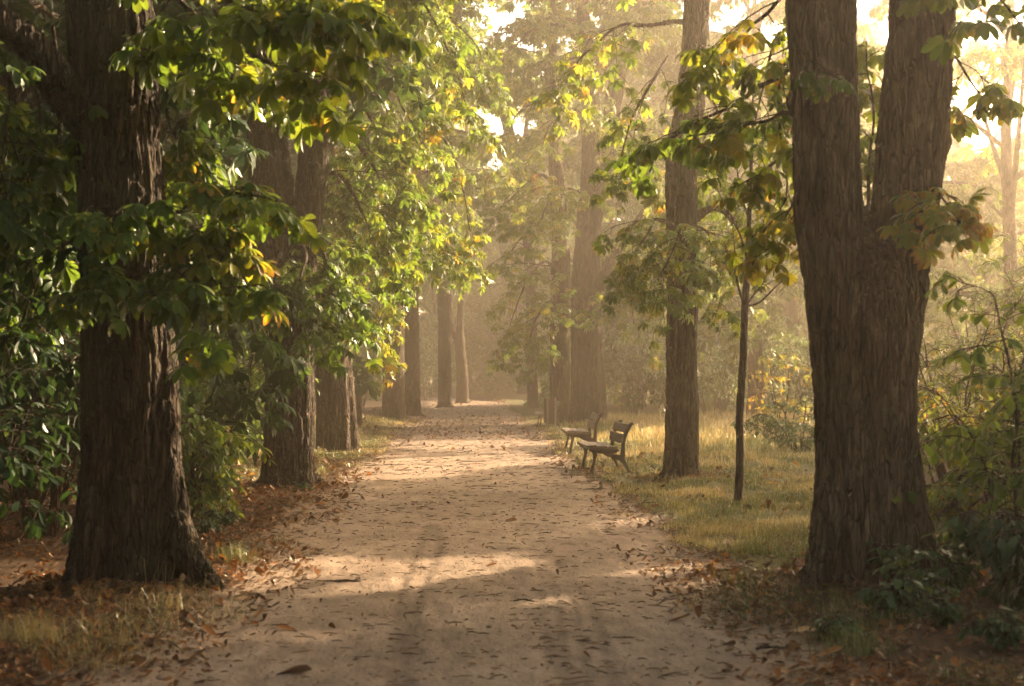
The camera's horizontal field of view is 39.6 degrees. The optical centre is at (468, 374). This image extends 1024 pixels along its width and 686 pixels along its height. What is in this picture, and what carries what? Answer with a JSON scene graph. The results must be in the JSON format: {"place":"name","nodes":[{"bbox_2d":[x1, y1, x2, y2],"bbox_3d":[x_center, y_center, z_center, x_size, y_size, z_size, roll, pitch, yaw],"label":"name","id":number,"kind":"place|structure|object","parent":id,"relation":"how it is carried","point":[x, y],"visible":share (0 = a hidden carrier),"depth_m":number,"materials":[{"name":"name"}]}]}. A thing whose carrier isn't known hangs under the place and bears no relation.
{"place":"outdoors","nodes":[
{"label":"outdoors","id":0,"kind":"place"},
{"bbox_2d":[473,362,483,378],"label":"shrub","id":1,"kind":"object","parent":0,"point":[475,374],"depth_m":116.92,"materials":[{"name":"green plant"}]},
{"bbox_2d":[197,394,785,685],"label":"path","id":2,"kind":"structure","parent":0,"point":[479,612],"depth_m":9.43,"materials":[{"name":"beige sand"}]},
{"bbox_2d":[276,624,294,630],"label":"fallen leaf","id":3,"kind":"object","parent":2,"relation":"on","point":[284,626],"visible":1,"depth_m":8.20,"materials":[{"name":"orange plant"}]},
{"bbox_2d":[276,665,311,674],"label":"fallen leaf","id":4,"kind":"object","parent":2,"relation":"on","point":[298,668],"visible":1,"depth_m":6.99,"materials":[{"name":"brown plant"}]},
{"bbox_2d":[318,578,360,581],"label":"twig","id":5,"kind":"object","parent":2,"relation":"on","point":[355,580],"visible":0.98,"depth_m":10.10,"materials":[{"name":"brown wood"}]},
{"bbox_2d":[0,416,970,685],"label":"path debris","id":6,"kind":"object","parent":2,"relation":"on","point":[606,532],"visible":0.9,"depth_m":10.89,"materials":[{"name":"brown plant"}]},
{"bbox_2d":[513,598,537,601],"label":"twig","id":7,"kind":"object","parent":2,"relation":"on","point":[525,599],"visible":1,"depth_m":9.24,"materials":[{"name":"brown wood"}]},
{"bbox_2d":[668,614,689,620],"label":"fallen leaf","id":8,"kind":"object","parent":2,"relation":"on","point":[680,617],"visible":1,"depth_m":8.50,"materials":[{"name":"brown plant"}]},
{"bbox_2d":[0,380,1023,685],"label":"ground","id":9,"kind":"structure","parent":0,"point":[514,402],"depth_m":10.01,"materials":[{"name":"soil"}]},
{"bbox_2d":[0,84,67,466],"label":"woodland tree","id":10,"kind":"object","parent":9,"relation":"on","point":[24,106],"visible":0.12,"depth_m":15.72,"materials":[{"name":"green plant"}]},
{"bbox_2d":[0,600,76,651],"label":"grass tuft","id":11,"kind":"object","parent":9,"relation":"on","point":[22,633],"visible":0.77,"depth_m":7.51,"materials":[{"name":"green plant"}]},
{"bbox_2d":[0,232,85,545],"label":"shrub","id":12,"kind":"object","parent":9,"relation":"on","point":[42,382],"visible":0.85,"depth_m":10.49,"materials":[{"name":"green plant"}]},
{"bbox_2d":[0,303,202,538],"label":"shrub","id":13,"kind":"object","parent":9,"relation":"on","point":[55,500],"visible":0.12,"depth_m":12.53,"materials":[{"name":"green plant"}]},
{"bbox_2d":[0,257,242,510],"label":"shrub","id":14,"kind":"object","parent":9,"relation":"on","point":[14,495],"visible":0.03,"depth_m":15.35,"materials":[{"name":"green plant"}]},
{"bbox_2d":[17,207,235,432],"bbox_3d":[-4.573,-0.582,17.072,3.872,4.131,3.066,0,0,33],"label":"shrub","id":15,"kind":"object","parent":9,"relation":"on","point":[201,225],"visible":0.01,"depth_m":16.56,"materials":[{"name":"green plant"}]},
{"bbox_2d":[24,0,263,472],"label":"woodland tree","id":16,"kind":"object","parent":9,"relation":"on","point":[57,7],"visible":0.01,"depth_m":22.98,"materials":[{"name":"green plant"}]},
{"bbox_2d":[0,566,291,685],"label":"foreground grass","id":17,"kind":"structure","parent":9,"relation":"on","point":[111,632],"depth_m":7.91,"materials":[{"name":"green plant"}]},
{"bbox_2d":[137,551,174,583],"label":"grass tuft","id":18,"kind":"object","parent":9,"relation":"on","point":[160,572],"visible":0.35,"depth_m":9.77,"materials":[{"name":"plant"}]},
{"bbox_2d":[147,583,192,611],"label":"grass tuft","id":19,"kind":"object","parent":9,"relation":"on","point":[168,598],"visible":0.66,"depth_m":8.92,"materials":[{"name":"green plant"}]},
{"bbox_2d":[62,16,295,414],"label":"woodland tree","id":20,"kind":"object","parent":9,"relation":"on","point":[291,143],"depth_m":40.56,"materials":[{"name":"green plant"}]},
{"bbox_2d":[192,515,221,535],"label":"seedling","id":21,"kind":"object","parent":9,"relation":"on","point":[206,526],"visible":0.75,"depth_m":13.10,"materials":[{"name":"green plant"}]},
{"bbox_2d":[31,2,395,433],"bbox_3d":[-7.527,-6.245,30.880,11.688,17.282,10.966,0,0,29],"label":"woodland tree","id":22,"kind":"object","parent":9,"relation":"on","point":[364,382],"visible":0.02,"depth_m":32.50,"materials":[{"name":"green plant"}]},
{"bbox_2d":[0,0,431,588],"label":"chestnut tree","id":23,"kind":"object","parent":9,"relation":"on","point":[112,210],"visible":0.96,"depth_m":9.66,"materials":[{"name":"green plant"}]},
{"bbox_2d":[0,0,435,507],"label":"woodland tree","id":24,"kind":"object","parent":9,"relation":"on","point":[222,400],"visible":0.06,"depth_m":15.74,"materials":[{"name":"green plant"}]},
{"bbox_2d":[196,508,241,523],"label":"seedling","id":25,"kind":"object","parent":9,"relation":"on","point":[213,514],"visible":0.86,"depth_m":13.87,"materials":[{"name":"green plant"}]},
{"bbox_2d":[180,399,277,519],"bbox_3d":[-2.791,0.901,14.359,1.576,1.442,1.762,0,0,0],"label":"shrub","id":26,"kind":"object","parent":9,"relation":"on","point":[209,476],"visible":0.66,"depth_m":14.10,"materials":[{"name":"green plant"}]},
{"bbox_2d":[208,540,262,563],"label":"grass tuft","id":27,"kind":"object","parent":9,"relation":"on","point":[229,555],"visible":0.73,"depth_m":11.18,"materials":[{"name":"green plant"}]},
{"bbox_2d":[185,326,322,454],"bbox_3d":[-3.830,0.258,22.052,3.079,2.655,2.812,0,0,0],"label":"shrub","id":28,"kind":"object","parent":9,"relation":"on","point":[254,380],"visible":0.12,"depth_m":21.92,"materials":[{"name":"green plant"}]},
{"bbox_2d":[236,62,308,370],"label":"woodland tree","id":29,"kind":"object","parent":9,"relation":"on","point":[292,164],"depth_m":47.68,"materials":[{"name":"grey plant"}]},
{"bbox_2d":[235,334,315,429],"bbox_3d":[-5.313,-0.001,34.228,4.566,2.966,4.341,0,0,0],"label":"shrub","id":30,"kind":"object","parent":9,"relation":"on","point":[262,410],"visible":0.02,"depth_m":34.07,"materials":[{"name":"green plant"}]},
{"bbox_2d":[272,532,287,541],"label":"grass tuft","id":31,"kind":"object","parent":9,"relation":"on","point":[280,537],"visible":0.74,"depth_m":12.65,"materials":[{"name":"plant"}]},
{"bbox_2d":[289,145,315,383],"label":"woodland tree","id":32,"kind":"object","parent":9,"relation":"on","point":[295,157],"depth_m":48.76,"materials":[{"name":"brown plant"}]},
{"bbox_2d":[292,481,313,490],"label":"seedling","id":33,"kind":"object","parent":9,"relation":"on","point":[304,485],"visible":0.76,"depth_m":17.99,"materials":[{"name":"green plant"}]},
{"bbox_2d":[287,58,376,360],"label":"woodland tree","id":34,"kind":"object","parent":9,"relation":"on","point":[361,346],"depth_m":76.79,"materials":[{"name":"green plant"}]},
{"bbox_2d":[179,0,516,452],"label":"chestnut tree","id":35,"kind":"object","parent":9,"relation":"on","point":[336,424],"visible":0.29,"depth_m":26.60,"materials":[{"name":"green plant"}]},
{"bbox_2d":[210,0,505,488],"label":"chestnut tree","id":36,"kind":"object","parent":9,"relation":"on","point":[297,285],"visible":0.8,"depth_m":19.46,"materials":[{"name":"green plant"}]},
{"bbox_2d":[337,155,385,427],"bbox_3d":[-3.024,-2.122,37.411,2.898,7.410,1.814,0,0,0],"label":"young tree","id":37,"kind":"object","parent":9,"relation":"on","point":[359,409],"visible":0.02,"depth_m":37.39,"materials":[{"name":"green plant"}]},
{"bbox_2d":[345,156,404,401],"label":"woodland tree","id":38,"kind":"object","parent":9,"relation":"on","point":[378,344],"depth_m":76.83,"materials":[{"name":"green plant"}]},
{"bbox_2d":[351,333,404,406],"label":"shrub","id":39,"kind":"object","parent":9,"relation":"on","point":[364,357],"visible":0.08,"depth_m":64.06,"materials":[{"name":"green plant"}]},
{"bbox_2d":[348,147,432,397],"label":"woodland tree","id":40,"kind":"object","parent":9,"relation":"on","point":[380,381],"depth_m":92.13,"materials":[{"name":"green plant"}]},
{"bbox_2d":[337,28,512,407],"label":"chestnut tree","id":41,"kind":"object","parent":9,"relation":"on","point":[444,361],"visible":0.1,"depth_m":63.03,"materials":[{"name":"brown plant"}]},
{"bbox_2d":[287,0,566,419],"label":"chestnut tree","id":42,"kind":"object","parent":9,"relation":"on","point":[393,401],"visible":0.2,"depth_m":45.38,"materials":[{"name":"green plant"}]},
{"bbox_2d":[404,326,455,400],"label":"shrub","id":43,"kind":"object","parent":9,"relation":"on","point":[431,375],"visible":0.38,"depth_m":79.50,"materials":[{"name":"green plant"}]},
{"bbox_2d":[362,21,501,402],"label":"chestnut tree","id":44,"kind":"object","parent":9,"relation":"on","point":[462,389],"visible":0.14,"depth_m":72.50,"materials":[{"name":"brown plant"}]},
{"bbox_2d":[299,0,578,415],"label":"chestnut tree","id":45,"kind":"object","parent":9,"relation":"on","point":[412,381],"visible":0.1,"depth_m":50.47,"materials":[{"name":"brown plant"}]},
{"bbox_2d":[403,226,477,385],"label":"woodland tree","id":46,"kind":"object","parent":9,"relation":"on","point":[422,309],"visible":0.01,"depth_m":118.98,"materials":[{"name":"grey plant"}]},
{"bbox_2d":[381,166,522,393],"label":"woodland tree","id":47,"kind":"object","parent":9,"relation":"on","point":[427,320],"visible":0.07,"depth_m":97.98,"materials":[{"name":"grey plant"}]},
{"bbox_2d":[421,215,506,381],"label":"woodland tree","id":48,"kind":"object","parent":9,"relation":"on","point":[482,358],"visible":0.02,"depth_m":110.66,"materials":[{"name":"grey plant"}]},
{"bbox_2d":[420,168,516,383],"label":"woodland tree","id":49,"kind":"object","parent":9,"relation":"on","point":[423,313],"depth_m":131.07,"materials":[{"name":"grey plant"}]},
{"bbox_2d":[451,221,543,389],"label":"woodland tree","id":50,"kind":"object","parent":9,"relation":"on","point":[493,258],"visible":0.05,"depth_m":105.29,"materials":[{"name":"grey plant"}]},
{"bbox_2d":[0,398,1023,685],"bbox_3d":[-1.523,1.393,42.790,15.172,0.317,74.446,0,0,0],"label":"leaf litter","id":51,"kind":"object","parent":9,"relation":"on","point":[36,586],"visible":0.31,"depth_m":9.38,"materials":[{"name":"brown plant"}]},
{"bbox_2d":[451,169,579,394],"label":"woodland tree","id":52,"kind":"object","parent":9,"relation":"on","point":[491,295],"visible":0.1,"depth_m":95.23,"materials":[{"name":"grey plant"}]},
{"bbox_2d":[472,135,608,392],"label":"woodland tree","id":53,"kind":"object","parent":9,"relation":"on","point":[499,386],"visible":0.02,"depth_m":97.94,"materials":[{"name":"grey plant"}]},
{"bbox_2d":[534,399,562,428],"bbox_3d":[2.176,1.103,38.900,0.722,0.809,1.350,0,0,0],"label":"park bench","id":54,"kind":"object","parent":9,"relation":"on","point":[540,415],"visible":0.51,"depth_m":38.26,"materials":[{"name":"paint"}]},
{"bbox_2d":[544,398,556,430],"bbox_3d":[2.137,1.069,37.310,0.292,0.910,0.347,0,0,-7],"label":"litter bin","id":55,"kind":"object","parent":9,"relation":"on","point":[550,411],"visible":0.91,"depth_m":37.18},
{"bbox_2d":[467,0,653,407],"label":"chestnut tree","id":56,"kind":"object","parent":9,"relation":"on","point":[532,397],"visible":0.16,"depth_m":59.87,"materials":[{"name":"brown plant"}]},
{"bbox_2d":[483,83,644,373],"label":"woodland tree","id":57,"kind":"object","parent":9,"relation":"on","point":[547,253],"visible":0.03,"depth_m":89.11,"materials":[{"name":"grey plant"}]},
{"bbox_2d":[561,411,603,453],"bbox_3d":[2.179,1.120,27.353,0.722,0.809,1.350,0,0,0],"label":"park bench","id":58,"kind":"object","parent":9,"relation":"on","point":[580,433],"visible":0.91,"depth_m":26.72,"materials":[{"name":"paint"}]},
{"bbox_2d":[473,0,717,423],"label":"chestnut tree","id":59,"kind":"object","parent":9,"relation":"on","point":[560,292],"visible":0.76,"depth_m":41.12,"materials":[{"name":"green plant"}]},
{"bbox_2d":[436,0,774,424],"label":"chestnut tree","id":60,"kind":"object","parent":9,"relation":"on","point":[590,274],"visible":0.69,"depth_m":39.97,"materials":[{"name":"green plant"}]},
{"bbox_2d":[577,420,633,473],"bbox_3d":[2.103,1.127,21.984,0.722,0.809,1.350,0,0,-2],"label":"park bench","id":61,"kind":"object","parent":9,"relation":"on","point":[605,449],"visible":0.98,"depth_m":21.36,"materials":[{"name":"paint"}]},
{"bbox_2d":[571,97,656,393],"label":"woodland tree","id":62,"kind":"object","parent":9,"relation":"on","point":[640,114],"depth_m":95.04,"materials":[{"name":"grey plant"}]},
{"bbox_2d":[483,36,770,408],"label":"woodland tree","id":63,"kind":"object","parent":9,"relation":"on","point":[534,369],"visible":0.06,"depth_m":60.64,"materials":[{"name":"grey plant"}]},
{"bbox_2d":[538,78,747,404],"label":"woodland tree","id":64,"kind":"object","parent":9,"relation":"on","point":[576,179],"visible":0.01,"depth_m":69.36,"materials":[{"name":"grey plant"}]},
{"bbox_2d":[521,0,773,478],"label":"chestnut tree","id":65,"kind":"object","parent":9,"relation":"on","point":[684,272],"visible":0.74,"depth_m":19.98,"materials":[{"name":"green plant"}]},
{"bbox_2d":[601,310,698,413],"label":"shrub","id":66,"kind":"object","parent":9,"relation":"on","point":[621,369],"visible":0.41,"depth_m":52.02,"materials":[{"name":"green plant"}]},
{"bbox_2d":[602,318,725,407],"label":"shrub","id":67,"kind":"object","parent":9,"relation":"on","point":[609,335],"visible":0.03,"depth_m":55.02,"materials":[{"name":"green plant"}]},
{"bbox_2d":[625,327,808,415],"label":"shrub","id":68,"kind":"object","parent":9,"relation":"on","point":[719,378],"visible":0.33,"depth_m":49.61,"materials":[{"name":"green plant"}]},
{"bbox_2d":[604,29,863,413],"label":"woodland tree","id":69,"kind":"object","parent":9,"relation":"on","point":[630,209],"visible":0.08,"depth_m":56.61,"materials":[{"name":"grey plant"}]},
{"bbox_2d":[600,0,885,415],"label":"woodland tree","id":70,"kind":"object","parent":9,"relation":"on","point":[757,312],"visible":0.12,"depth_m":45.31,"materials":[{"name":"green plant"}]},
{"bbox_2d":[713,530,778,558],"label":"grass tuft","id":71,"kind":"object","parent":9,"relation":"on","point":[750,547],"visible":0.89,"depth_m":11.56,"materials":[{"name":"green plant"}]},
{"bbox_2d":[698,305,802,411],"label":"shrub","id":72,"kind":"object","parent":9,"relation":"on","point":[746,382],"visible":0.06,"depth_m":53.85,"materials":[{"name":"green plant"}]},
{"bbox_2d":[700,94,801,503],"bbox_3d":[3.212,-0.841,16.005,1.146,4.754,0.709,0,0,0],"label":"young tree","id":73,"kind":"object","parent":9,"relation":"on","point":[740,399],"visible":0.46,"depth_m":15.68,"materials":[{"name":"green plant"}]},
{"bbox_2d":[725,316,813,414],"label":"shrub","id":74,"kind":"object","parent":9,"relation":"on","point":[796,380],"visible":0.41,"depth_m":47.39,"materials":[{"name":"green plant"}]},
{"bbox_2d":[756,644,787,649],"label":"twig","id":75,"kind":"object","parent":9,"relation":"on","point":[766,647],"visible":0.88,"depth_m":7.67,"materials":[{"name":"brown wood"}]},
{"bbox_2d":[730,396,814,451],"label":"shrub","id":76,"kind":"object","parent":9,"relation":"on","point":[788,430],"visible":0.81,"depth_m":27.09,"materials":[{"name":"green plant"}]},
{"bbox_2d":[745,349,812,436],"bbox_3d":[6.737,0.467,29.988,1.980,2.018,1.275,0,0,0],"label":"shrub","id":77,"kind":"object","parent":9,"relation":"on","point":[777,378],"visible":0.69,"depth_m":29.97,"materials":[{"name":"green plant"}]},
{"bbox_2d":[702,45,872,408],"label":"woodland tree","id":78,"kind":"object","parent":9,"relation":"on","point":[791,307],"visible":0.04,"depth_m":63.69,"materials":[{"name":"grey plant"}]},
{"bbox_2d":[790,626,813,631],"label":"fallen leaf","id":79,"kind":"object","parent":9,"relation":"on","point":[802,628],"visible":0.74,"depth_m":8.11,"materials":[{"name":"beige plant"}]},
{"bbox_2d":[602,0,1023,587],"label":"chestnut tree","id":80,"kind":"object","parent":9,"relation":"on","point":[865,270],"visible":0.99,"depth_m":10.00,"materials":[{"name":"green plant"}]},
{"bbox_2d":[816,645,840,655],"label":"fallen leaf","id":81,"kind":"object","parent":9,"relation":"on","point":[835,648],"visible":1,"depth_m":7.47,"materials":[{"name":"brown plant"}]},
{"bbox_2d":[808,611,860,641],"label":"seedling","id":82,"kind":"object","parent":9,"relation":"on","point":[831,623],"visible":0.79,"depth_m":7.87,"materials":[{"name":"green plant"}]},
{"bbox_2d":[798,619,910,663],"bbox_3d":[2.029,1.388,7.499,0.567,0.226,0.574,0,0,0],"label":"grass tuft","id":83,"kind":"object","parent":9,"relation":"on","point":[856,640],"visible":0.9,"depth_m":7.53,"materials":[{"name":"green plant"}]},
{"bbox_2d":[758,18,959,336],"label":"woodland tree","id":84,"kind":"object","parent":9,"relation":"on","point":[878,34],"visible":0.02,"depth_m":73.59,"materials":[{"name":"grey plant"}]},
{"bbox_2d":[763,53,992,406],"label":"woodland tree","id":85,"kind":"object","parent":9,"relation":"on","point":[962,143],"depth_m":65.92,"materials":[{"name":"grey plant"}]},
{"bbox_2d":[855,577,932,620],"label":"seedling","id":86,"kind":"object","parent":9,"relation":"on","point":[899,593],"visible":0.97,"depth_m":8.53,"materials":[{"name":"green plant"}]},
{"bbox_2d":[863,541,926,580],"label":"seedling","id":87,"kind":"object","parent":9,"relation":"on","point":[888,553],"visible":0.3,"depth_m":9.72,"materials":[{"name":"green plant"}]},
{"bbox_2d":[872,545,981,604],"bbox_3d":[2.906,1.311,9.015,0.628,0.451,0.479,0,0,0],"label":"seedling","id":88,"kind":"object","parent":9,"relation":"on","point":[958,579],"visible":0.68,"depth_m":8.95,"materials":[{"name":"green plant"}]},
{"bbox_2d":[919,581,963,628],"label":"seedling","id":89,"kind":"object","parent":9,"relation":"on","point":[946,612],"visible":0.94,"depth_m":8.14,"materials":[{"name":"green plant"}]},
{"bbox_2d":[861,0,1023,413],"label":"woodland tree","id":90,"kind":"object","parent":9,"relation":"on","point":[1010,54],"visible":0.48,"depth_m":37.33,"materials":[{"name":"green plant"}]},
{"bbox_2d":[861,0,1023,409],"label":"woodland tree","id":91,"kind":"object","parent":9,"relation":"on","point":[972,45],"visible":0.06,"depth_m":51.99,"materials":[{"name":"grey plant"}]},
{"bbox_2d":[891,270,1023,558],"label":"shrub","id":92,"kind":"object","parent":9,"relation":"on","point":[1009,440],"visible":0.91,"depth_m":9.75,"materials":[{"name":"green plant"}]},
{"bbox_2d":[934,538,986,574],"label":"seedling","id":93,"kind":"object","parent":9,"relation":"on","point":[946,556],"visible":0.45,"depth_m":10.04,"materials":[{"name":"green plant"}]},
{"bbox_2d":[917,337,1023,511],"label":"shrub","id":94,"kind":"object","parent":9,"relation":"on","point":[925,392],"visible":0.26,"depth_m":15.14,"materials":[{"name":"green plant"}]},
{"bbox_2d":[917,310,1023,484],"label":"shrub","id":95,"kind":"object","parent":9,"relation":"on","point":[940,470],"visible":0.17,"depth_m":16.84,"materials":[{"name":"green plant"}]},
{"bbox_2d":[918,156,1023,418],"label":"woodland tree","id":96,"kind":"object","parent":9,"relation":"on","point":[966,172],"visible":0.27,"depth_m":43.45,"materials":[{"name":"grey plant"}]},
{"bbox_2d":[926,455,1017,527],"bbox_3d":[4.495,1.172,13.373,1.201,0.869,1.256,0,0,-35],"label":"shrub","id":97,"kind":"object","parent":9,"relation":"on","point":[940,508],"visible":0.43,"depth_m":13.32,"materials":[{"name":"green plant"}]},
{"bbox_2d":[921,130,1023,414],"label":"woodland tree","id":98,"kind":"object","parent":9,"relation":"on","point":[957,324],"visible":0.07,"depth_m":50.33,"materials":[{"name":"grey plant"}]},
{"bbox_2d":[924,266,1023,431],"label":"shrub","id":99,"kind":"object","parent":9,"relation":"on","point":[954,315],"visible":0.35,"depth_m":24.77,"materials":[{"name":"green plant"}]},
{"bbox_2d":[929,151,1023,375],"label":"woodland tree","id":100,"kind":"object","parent":9,"relation":"on","point":[1022,166],"visible":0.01,"depth_m":71.16,"materials":[{"name":"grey plant"}]},
{"bbox_2d":[933,508,1023,612],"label":"shrub","id":101,"kind":"object","parent":9,"relation":"on","point":[996,544],"visible":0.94,"depth_m":8.65,"materials":[{"name":"green plant"}]},
{"bbox_2d":[956,606,1023,650],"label":"seedling","id":102,"kind":"object","parent":9,"relation":"on","point":[1002,631],"visible":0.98,"depth_m":7.52,"materials":[{"name":"green plant"}]},
{"bbox_2d":[957,231,1023,397],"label":"shrub","id":103,"kind":"object","parent":9,"relation":"on","point":[1015,296],"visible":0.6,"depth_m":22.09,"materials":[{"name":"green plant"}]},
{"bbox_2d":[226,405,953,569],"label":"meadow grass","id":104,"kind":"structure","parent":0,"point":[653,425],"depth_m":20.89,"materials":[{"name":"green plant"}]},
{"bbox_2d":[418,0,1023,352],"label":"sky","id":105,"kind":"structure","parent":0,"point":[864,6],"materials":[{"name":"white"}]},
{"bbox_2d":[678,559,1023,685],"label":"shaded grass","id":106,"kind":"structure","parent":0,"point":[836,596],"depth_m":8.75,"materials":[{"name":"green plant"}]}
]}

